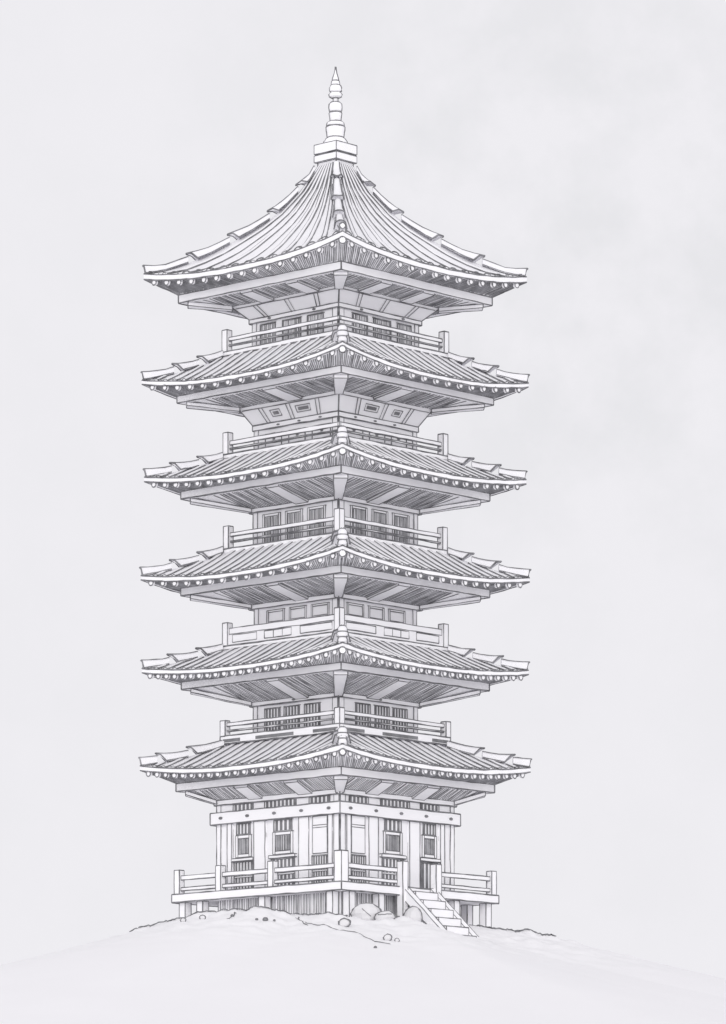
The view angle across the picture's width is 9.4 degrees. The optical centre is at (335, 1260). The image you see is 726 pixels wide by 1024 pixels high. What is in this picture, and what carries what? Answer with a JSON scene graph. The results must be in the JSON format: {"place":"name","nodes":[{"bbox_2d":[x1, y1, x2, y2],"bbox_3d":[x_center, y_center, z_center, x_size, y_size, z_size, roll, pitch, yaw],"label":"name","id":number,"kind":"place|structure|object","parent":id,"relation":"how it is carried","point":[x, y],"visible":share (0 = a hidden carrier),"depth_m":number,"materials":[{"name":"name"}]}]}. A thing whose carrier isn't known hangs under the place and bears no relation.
{"place":"outdoors","nodes":[
{"label":"outdoors","id":0,"kind":"place"},
{"bbox_2d":[0,907,725,1023],"bbox_3d":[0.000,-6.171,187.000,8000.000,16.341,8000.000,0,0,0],"label":"ground","id":1,"kind":"structure","parent":0,"point":[240,967],"depth_m":166.70,"materials":[{"name":"white"}]},
{"bbox_2d":[129,905,555,943],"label":"rocky mound","id":2,"kind":"object","parent":1,"relation":"on","point":[323,924],"visible":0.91,"depth_m":180.27,"materials":[{"name":"white stone"}]},
{"bbox_2d":[138,67,531,937],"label":"pagoda","id":3,"kind":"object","parent":2,"relation":"on","point":[336,783],"visible":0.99,"depth_m":184.52,"materials":[{"name":"wood"}]},
{"bbox_2d":[338,918,350,926],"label":"pebble","id":4,"kind":"object","parent":1,"relation":"on","point":[344,922],"visible":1,"depth_m":176.71,"materials":[{"name":"stone"}]},
{"bbox_2d":[350,902,381,920],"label":"boulder","id":5,"kind":"object","parent":1,"relation":"on","point":[366,911],"visible":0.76,"depth_m":179.68,"materials":[{"name":"stone"}]},
{"bbox_2d":[374,910,395,919],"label":"boulder","id":6,"kind":"object","parent":1,"relation":"on","point":[380,915],"visible":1,"depth_m":179.36,"materials":[{"name":"stone"}]},
{"bbox_2d":[383,933,392,940],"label":"pebble","id":7,"kind":"object","parent":1,"relation":"on","point":[388,937],"visible":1,"depth_m":174.33,"materials":[{"name":"stone"}]},
{"bbox_2d":[403,906,422,921],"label":"boulder","id":8,"kind":"object","parent":1,"relation":"on","point":[413,912],"visible":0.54,"depth_m":180.71,"materials":[{"name":"stone"}]},
{"bbox_2d":[0,0,725,978],"label":"sky","id":9,"kind":"structure","parent":0,"point":[580,145],"materials":[{"name":"white"}]}
]}

